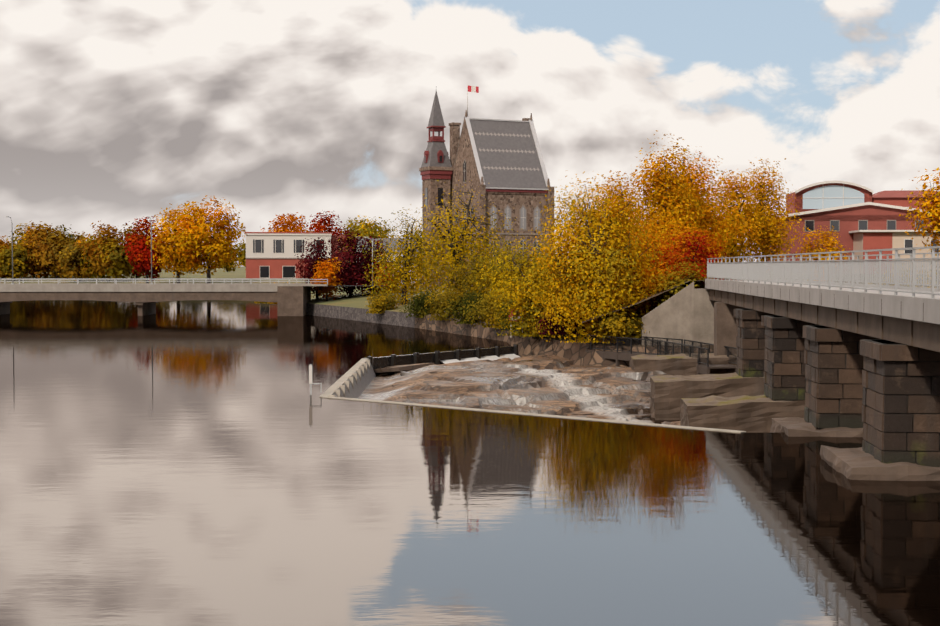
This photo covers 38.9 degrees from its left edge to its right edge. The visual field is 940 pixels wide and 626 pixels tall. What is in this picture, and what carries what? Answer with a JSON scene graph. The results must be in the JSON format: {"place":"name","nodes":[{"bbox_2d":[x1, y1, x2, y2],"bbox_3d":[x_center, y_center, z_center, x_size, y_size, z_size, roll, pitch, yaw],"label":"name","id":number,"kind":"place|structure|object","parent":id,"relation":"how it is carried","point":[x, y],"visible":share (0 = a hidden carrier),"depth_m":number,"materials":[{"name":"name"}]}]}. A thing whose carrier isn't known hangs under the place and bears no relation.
{"place":"outdoors","nodes":[
{"label":"outdoors","id":0,"kind":"place"},
{"bbox_2d":[0,266,894,366],"bbox_3d":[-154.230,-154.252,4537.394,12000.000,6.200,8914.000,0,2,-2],"label":"river bank","id":1,"kind":"structure","parent":0,"point":[354,307],"depth_m":136.05,"materials":[{"name":"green plant"}]},
{"bbox_2d":[0,235,14,277],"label":"tree","id":2,"kind":"object","parent":1,"relation":"on","point":[2,243],"visible":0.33,"depth_m":360.12,"materials":[{"name":"orange plant"}]},
{"bbox_2d":[0,241,33,280],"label":"tree","id":3,"kind":"object","parent":1,"relation":"on","point":[20,255],"visible":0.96,"depth_m":352.50,"materials":[{"name":"yellow plant"}]},
{"bbox_2d":[4,223,35,276],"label":"tree","id":4,"kind":"object","parent":1,"relation":"on","point":[20,240],"visible":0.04,"depth_m":374.36,"materials":[{"name":"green plant"}]},
{"bbox_2d":[17,226,46,277],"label":"tree","id":5,"kind":"object","parent":1,"relation":"on","point":[32,276],"visible":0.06,"depth_m":368.51,"materials":[{"name":"brown plant"}]},
{"bbox_2d":[17,221,60,277],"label":"tree","id":6,"kind":"object","parent":1,"relation":"on","point":[35,231],"visible":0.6,"depth_m":356.49,"materials":[{"name":"orange plant"}]},
{"bbox_2d":[18,224,62,277],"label":"tree","id":7,"kind":"object","parent":1,"relation":"on","point":[28,236],"visible":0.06,"depth_m":360.60,"materials":[{"name":"orange plant"}]},
{"bbox_2d":[27,227,78,277],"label":"tree","id":8,"kind":"object","parent":1,"relation":"on","point":[52,247],"visible":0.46,"depth_m":352.64,"materials":[{"name":"orange plant"}]},
{"bbox_2d":[46,224,77,277],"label":"tree","id":9,"kind":"object","parent":1,"relation":"on","point":[71,236],"visible":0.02,"depth_m":362.51,"materials":[{"name":"orange plant"}]},
{"bbox_2d":[56,238,95,281],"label":"tree","id":10,"kind":"object","parent":1,"relation":"on","point":[73,253],"visible":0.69,"depth_m":337.63,"materials":[{"name":"yellow plant"}]},
{"bbox_2d":[61,240,93,280],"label":"tree","id":11,"kind":"object","parent":1,"relation":"on","point":[75,257],"visible":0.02,"depth_m":341.73,"materials":[{"name":"brown plant"}]},
{"bbox_2d":[72,231,87,238],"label":"tree","id":12,"kind":"object","parent":1,"relation":"on","point":[79,236],"visible":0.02,"depth_m":646.80,"materials":[{"name":"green plant"}]},
{"bbox_2d":[72,238,100,280],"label":"tree","id":13,"kind":"object","parent":1,"relation":"on","point":[81,251],"visible":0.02,"depth_m":338.46,"materials":[{"name":"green plant"}]},
{"bbox_2d":[76,231,116,280],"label":"tree","id":14,"kind":"object","parent":1,"relation":"on","point":[85,259],"visible":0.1,"depth_m":336.84,"materials":[{"name":"brown plant"}]},
{"bbox_2d":[83,220,130,281],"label":"tree","id":15,"kind":"object","parent":1,"relation":"on","point":[104,231],"visible":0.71,"depth_m":332.14,"materials":[{"name":"orange plant"}]},
{"bbox_2d":[93,237,137,281],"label":"tree","id":16,"kind":"object","parent":1,"relation":"on","point":[120,266],"visible":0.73,"depth_m":331.00,"materials":[{"name":"yellow plant"}]},
{"bbox_2d":[119,224,149,277],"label":"tree","id":17,"kind":"object","parent":1,"relation":"on","point":[140,274],"visible":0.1,"depth_m":339.88,"materials":[{"name":"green plant"}]},
{"bbox_2d":[120,216,169,282],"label":"red tree","id":18,"kind":"object","parent":1,"relation":"on","point":[140,252],"visible":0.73,"depth_m":310.30,"materials":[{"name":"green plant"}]},
{"bbox_2d":[126,262,168,277],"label":"tree","id":19,"kind":"object","parent":1,"relation":"on","point":[154,275],"visible":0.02,"depth_m":344.19,"materials":[{"name":"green plant"}]},
{"bbox_2d":[145,203,205,282],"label":"yellow tree","id":20,"kind":"object","parent":1,"relation":"on","point":[170,258],"visible":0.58,"depth_m":305.90,"materials":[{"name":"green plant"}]},
{"bbox_2d":[170,195,246,282],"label":"gold tree","id":21,"kind":"object","parent":1,"relation":"on","point":[215,246],"visible":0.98,"depth_m":300.54,"materials":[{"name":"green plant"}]},
{"bbox_2d":[216,247,239,271],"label":"tree","id":22,"kind":"object","parent":1,"relation":"on","point":[226,268],"visible":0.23,"depth_m":618.18,"materials":[{"name":"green plant"}]},
{"bbox_2d":[233,242,245,269],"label":"tree","id":23,"kind":"object","parent":1,"relation":"on","point":[242,257],"visible":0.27,"depth_m":565.98,"materials":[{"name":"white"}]},
{"bbox_2d":[261,212,312,231],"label":"orange tree","id":24,"kind":"object","parent":1,"relation":"on","point":[284,224],"visible":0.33,"depth_m":380.95,"materials":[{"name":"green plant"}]},
{"bbox_2d":[245,232,353,277],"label":"building","id":25,"kind":"structure","parent":1,"relation":"on","point":[270,254],"depth_m":331.00,"materials":[{"name":"paint"}]},
{"bbox_2d":[294,237,338,298],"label":"maroon tree","id":26,"kind":"object","parent":1,"relation":"on","point":[309,269],"visible":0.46,"depth_m":178.06,"materials":[{"name":"red plant"}]},
{"bbox_2d":[304,211,347,234],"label":"tree","id":27,"kind":"object","parent":1,"relation":"on","point":[319,226],"visible":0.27,"depth_m":386.26,"materials":[{"name":"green plant"}]},
{"bbox_2d":[310,257,343,300],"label":"orange tree","id":28,"kind":"object","parent":1,"relation":"on","point":[323,272],"visible":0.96,"depth_m":171.38,"materials":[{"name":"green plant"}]},
{"bbox_2d":[325,229,376,297],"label":"maroon tree","id":29,"kind":"object","parent":1,"relation":"on","point":[350,275],"visible":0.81,"depth_m":176.06,"materials":[{"name":"red plant"}]},
{"bbox_2d":[343,217,376,234],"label":"green tree","id":30,"kind":"object","parent":1,"relation":"on","point":[350,224],"visible":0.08,"depth_m":390.64,"materials":[{"name":"green plant"}]},
{"bbox_2d":[359,237,372,291],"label":"street lamp","id":31,"kind":"object","parent":1,"relation":"on","point":[372,258],"depth_m":177.07,"materials":[{"name":"grey metal"}]},
{"bbox_2d":[337,215,398,263],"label":"tree","id":32,"kind":"object","parent":1,"relation":"on","point":[374,230],"visible":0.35,"depth_m":259.12,"materials":[{"name":"yellow plant"}]},
{"bbox_2d":[355,235,391,293],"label":"maroon tree","id":33,"kind":"object","parent":1,"relation":"on","point":[369,244],"visible":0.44,"depth_m":178.94,"materials":[{"name":"red plant"}]},
{"bbox_2d":[365,290,401,313],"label":"bush","id":34,"kind":"object","parent":1,"relation":"on","point":[380,303],"visible":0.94,"depth_m":144.24,"materials":[{"name":"yellow plant"}]},
{"bbox_2d":[356,238,417,283],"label":"white house","id":35,"kind":"structure","parent":1,"relation":"on","point":[389,241],"depth_m":239.82,"materials":[{"name":"white"}]},
{"bbox_2d":[373,261,401,293],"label":"tree","id":36,"kind":"object","parent":1,"relation":"on","point":[380,290],"visible":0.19,"depth_m":175.49,"materials":[{"name":"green plant"}]},
{"bbox_2d":[362,207,450,307],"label":"willow tree","id":37,"kind":"object","parent":1,"relation":"on","point":[396,265],"visible":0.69,"depth_m":150.50,"materials":[{"name":"yellow plant"}]},
{"bbox_2d":[394,228,421,276],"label":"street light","id":38,"kind":"object","parent":1,"relation":"on","point":[418,240],"depth_m":248.21,"materials":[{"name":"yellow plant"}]},
{"bbox_2d":[399,289,446,317],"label":"bush","id":39,"kind":"object","parent":1,"relation":"on","point":[420,310],"visible":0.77,"depth_m":133.00,"materials":[{"name":"green plant"}]},
{"bbox_2d":[424,285,467,320],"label":"bush","id":40,"kind":"object","parent":1,"relation":"on","point":[440,309],"visible":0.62,"depth_m":125.74,"materials":[{"name":"yellow plant"}]},
{"bbox_2d":[394,180,521,304],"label":"willow tree","id":41,"kind":"object","parent":1,"relation":"on","point":[461,248],"visible":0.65,"depth_m":147.29,"materials":[{"name":"yellow plant"}]},
{"bbox_2d":[436,245,495,303],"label":"tree","id":42,"kind":"object","parent":1,"relation":"on","point":[465,281],"visible":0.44,"depth_m":132.19,"materials":[{"name":"yellow plant"}]},
{"bbox_2d":[445,290,488,323],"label":"bush","id":43,"kind":"object","parent":1,"relation":"on","point":[460,308],"visible":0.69,"depth_m":118.94,"materials":[{"name":"green plant"}]},
{"bbox_2d":[419,91,553,287],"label":"old town hall","id":44,"kind":"structure","parent":1,"relation":"on","point":[499,163],"depth_m":193.80,"materials":[{"name":"stone"}]},
{"bbox_2d":[467,85,478,115],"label":"flag pole","id":45,"kind":"object","parent":44,"relation":"on","point":[473,89],"visible":0.9,"depth_m":194.38,"materials":[{"name":"white metal"}]},
{"bbox_2d":[462,287,515,328],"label":"bush","id":46,"kind":"object","parent":1,"relation":"on","point":[490,309],"visible":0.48,"depth_m":111.36,"materials":[{"name":"yellow plant"}]},
{"bbox_2d":[469,237,539,306],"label":"tree","id":47,"kind":"object","parent":1,"relation":"on","point":[488,280],"visible":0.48,"depth_m":124.67,"materials":[{"name":"yellow plant"}]},
{"bbox_2d":[494,299,528,331],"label":"bush","id":48,"kind":"object","parent":1,"relation":"on","point":[503,322],"visible":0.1,"depth_m":107.80,"materials":[{"name":"yellow plant"}]},
{"bbox_2d":[486,236,547,289],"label":"willow tree","id":49,"kind":"object","parent":1,"relation":"on","point":[519,246],"visible":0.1,"depth_m":144.41,"materials":[{"name":"yellow plant"}]},
{"bbox_2d":[509,310,524,337],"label":"danger sign","id":50,"kind":"object","parent":1,"relation":"on","point":[515,320],"visible":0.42,"depth_m":105.64,"materials":[{"name":"white metal"}]},
{"bbox_2d":[489,230,578,338],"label":"tree","id":51,"kind":"object","parent":1,"relation":"on","point":[520,301],"visible":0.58,"depth_m":103.48,"materials":[{"name":"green plant"}]},
{"bbox_2d":[519,306,563,334],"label":"bush","id":52,"kind":"object","parent":1,"relation":"on","point":[534,328],"visible":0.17,"depth_m":102.93,"materials":[{"name":"yellow plant"}]},
{"bbox_2d":[520,247,568,290],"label":"tree","id":53,"kind":"object","parent":1,"relation":"on","point":[540,271],"depth_m":117.01,"materials":[{"name":"yellow plant"}]},
{"bbox_2d":[536,303,588,335],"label":"bush","id":54,"kind":"object","parent":1,"relation":"on","point":[556,327],"visible":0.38,"depth_m":100.82,"materials":[{"name":"yellow plant"}]},
{"bbox_2d":[524,170,674,343],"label":"tree","id":55,"kind":"object","parent":1,"relation":"on","point":[592,255],"visible":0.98,"depth_m":96.32,"materials":[{"name":"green plant"}]},
{"bbox_2d":[605,215,651,247],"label":"tree","id":56,"kind":"object","parent":1,"relation":"on","point":[625,229],"depth_m":122.19,"materials":[{"name":"yellow plant"}]},
{"bbox_2d":[585,335,736,374],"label":"railing","id":57,"kind":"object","parent":1,"relation":"on","point":[702,368],"visible":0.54,"depth_m":90.64,"materials":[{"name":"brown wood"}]},
{"bbox_2d":[738,158,804,261],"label":"poplar tree","id":58,"kind":"object","parent":1,"relation":"on","point":[773,225],"visible":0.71,"depth_m":145.22,"materials":[{"name":"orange plant"}]},
{"bbox_2d":[796,226,849,280],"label":"tree","id":59,"kind":"object","parent":1,"relation":"on","point":[830,244],"visible":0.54,"depth_m":132.32,"materials":[{"name":"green plant"}]},
{"bbox_2d":[899,167,939,255],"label":"yellow tree","id":60,"kind":"object","parent":1,"relation":"on","point":[933,208],"visible":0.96,"depth_m":166.06,"materials":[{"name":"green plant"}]},
{"bbox_2d":[0,300,939,625],"bbox_3d":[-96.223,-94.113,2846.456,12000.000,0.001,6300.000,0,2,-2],"label":"river water","id":61,"kind":"structure","parent":0,"point":[198,462],"depth_m":35.22,"materials":[{"name":"grey liquid"}]},
{"bbox_2d":[309,364,321,394],"bbox_3d":[-7.534,4.392,64.891,0.605,3.800,0.115,0,2,-2],"label":"gauge post","id":62,"kind":"object","parent":61,"relation":"in","point":[310,374],"visible":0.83,"depth_m":64.79,"materials":[{"name":"grey"}]},
{"bbox_2d":[0,0,939,265],"label":"sky","id":63,"kind":"structure","parent":0,"point":[113,112],"materials":[{"name":"white"}]},
{"bbox_2d":[581,278,735,322],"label":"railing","id":64,"kind":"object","parent":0,"point":[651,296],"depth_m":96.34,"materials":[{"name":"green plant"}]},
{"bbox_2d":[591,171,645,238],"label":"poplar tree","id":65,"kind":"object","parent":64,"relation":"on","point":[621,195],"visible":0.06,"depth_m":126.37,"materials":[{"name":"yellow plant"}]},
{"bbox_2d":[591,309,649,338],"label":"bush","id":66,"kind":"object","parent":64,"relation":"on","point":[614,327],"visible":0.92,"depth_m":94.79,"materials":[{"name":"yellow plant"}]},
{"bbox_2d":[616,223,680,323],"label":"tree","id":67,"kind":"object","parent":64,"relation":"on","point":[649,242],"visible":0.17,"depth_m":101.89,"materials":[{"name":"yellow plant"}]},
{"bbox_2d":[621,204,682,266],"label":"tree","id":68,"kind":"object","parent":64,"relation":"on","point":[662,222],"visible":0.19,"depth_m":109.50,"materials":[{"name":"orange plant"}]},
{"bbox_2d":[619,130,710,252],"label":"poplar tree","id":69,"kind":"object","parent":64,"relation":"on","point":[660,191],"visible":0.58,"depth_m":120.69,"materials":[{"name":"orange plant"}]},
{"bbox_2d":[635,262,697,316],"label":"sumac bush","id":70,"kind":"object","parent":64,"relation":"on","point":[657,296],"visible":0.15,"depth_m":98.68,"materials":[{"name":"orange plant"}]},
{"bbox_2d":[650,257,713,305],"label":"sumac bush","id":71,"kind":"object","parent":64,"relation":"on","point":[690,277],"visible":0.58,"depth_m":95.88,"materials":[{"name":"yellow plant"}]},
{"bbox_2d":[649,145,715,220],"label":"poplar tree","id":72,"kind":"object","parent":64,"relation":"on","point":[684,159],"visible":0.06,"depth_m":149.58,"materials":[{"name":"orange plant"}]},
{"bbox_2d":[650,214,716,267],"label":"tree","id":73,"kind":"object","parent":64,"relation":"on","point":[695,234],"visible":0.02,"depth_m":119.93,"materials":[{"name":"orange plant"}]},
{"bbox_2d":[654,216,722,274],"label":"tree","id":74,"kind":"object","parent":64,"relation":"on","point":[678,230],"visible":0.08,"depth_m":112.56,"materials":[{"name":"orange plant"}]},
{"bbox_2d":[647,231,730,288],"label":"sumac bush","id":75,"kind":"object","parent":64,"relation":"on","point":[703,260],"visible":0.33,"depth_m":99.77,"materials":[{"name":"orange plant"}]},
{"bbox_2d":[657,222,729,287],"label":"tree","id":76,"kind":"object","parent":64,"relation":"on","point":[692,241],"visible":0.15,"depth_m":105.34,"materials":[{"name":"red plant"}]},
{"bbox_2d":[674,152,743,262],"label":"poplar tree","id":77,"kind":"object","parent":64,"relation":"on","point":[711,206],"visible":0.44,"depth_m":127.18,"materials":[{"name":"orange plant"}]},
{"bbox_2d":[708,168,771,262],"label":"poplar tree","id":78,"kind":"object","parent":64,"relation":"on","point":[740,250],"visible":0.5,"depth_m":139.25,"materials":[{"name":"orange plant"}]},
{"bbox_2d":[637,415,679,423],"bbox_3d":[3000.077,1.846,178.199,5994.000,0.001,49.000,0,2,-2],"label":"rock","id":79,"kind":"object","parent":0,"point":[648,417],"depth_m":70.11,"materials":[{"name":"stone"}]},
{"bbox_2d":[767,181,939,273],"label":"brick mill building","id":80,"kind":"structure","parent":0,"point":[858,216],"depth_m":215.41,"materials":[{"name":"red brick"}]},
{"bbox_2d":[837,274,936,284],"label":"mill hill ground","id":81,"kind":"structure","parent":0,"point":[884,279],"depth_m":187.74,"materials":[{"name":"green plant"}]},
{"label":"ground","id":82,"kind":"structure","parent":0,"visible":0},
{"bbox_2d":[0,278,327,315],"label":"road bridge","id":83,"kind":"structure","parent":82,"relation":"on","point":[291,299],"depth_m":166.97,"materials":[{"name":"concrete"}]},
{"bbox_2d":[5,216,13,283],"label":"street light","id":84,"kind":"object","parent":83,"relation":"on","point":[12,251],"visible":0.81,"depth_m":175.54,"materials":[{"name":"grey metal"}]},
{"bbox_2d":[147,216,152,283],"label":"street light","id":85,"kind":"object","parent":83,"relation":"on","point":[151,250],"visible":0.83,"depth_m":176.14,"materials":[{"name":"grey metal"}]},
{"bbox_2d":[358,355,684,425],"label":"rapids","id":86,"kind":"structure","parent":82,"relation":"on","point":[550,385],"depth_m":76.48,"materials":[{"name":"liquid"}]},
{"bbox_2d":[373,363,609,417],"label":"rock slabs","id":87,"kind":"object","parent":86,"relation":"on","point":[400,368],"visible":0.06,"depth_m":89.35,"materials":[{"name":"brown stone"}]},
{"bbox_2d":[319,344,745,432],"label":"weir","id":88,"kind":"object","parent":82,"relation":"on","point":[436,357],"depth_m":88.59,"materials":[{"name":"concrete"}]},
{"bbox_2d":[332,354,519,398],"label":"weir spill water","id":89,"kind":"structure","parent":88,"relation":"on","point":[368,377],"depth_m":83.44,"materials":[{"name":"white liquid"}]},
{"bbox_2d":[642,282,717,345],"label":"bridge abutment","id":90,"kind":"object","parent":82,"relation":"on","point":[686,313],"visible":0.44,"depth_m":92.97,"materials":[{"name":"concrete"}]},
{"bbox_2d":[630,353,939,480],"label":"rock ledges","id":91,"kind":"object","parent":82,"relation":"on","point":[719,398],"visible":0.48,"depth_m":60.08,"materials":[{"name":"stone"}]},
{"bbox_2d":[714,302,939,466],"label":"bridge piers","id":92,"kind":"structure","parent":82,"relation":"on","point":[884,394],"depth_m":49.70,"materials":[{"name":"grey"}]},
{"bbox_2d":[705,279,939,351],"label":"bridge deck","id":93,"kind":"structure","parent":92,"relation":"on","point":[905,318],"depth_m":47.59,"materials":[{"name":"concrete"}]},
{"bbox_2d":[707,246,939,297],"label":"bridge railing","id":94,"kind":"object","parent":93,"relation":"on","point":[793,272],"visible":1,"depth_m":51.93,"materials":[{"name":"grey metal"}]},
{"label":"bank ground","id":95,"kind":"structure","parent":0,"visible":0},
{"bbox_2d":[871,265,936,286],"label":"bank bush","id":96,"kind":"object","parent":95,"relation":"on","point":[906,277],"visible":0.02,"depth_m":81.82,"materials":[{"name":"green plant"}]}
]}

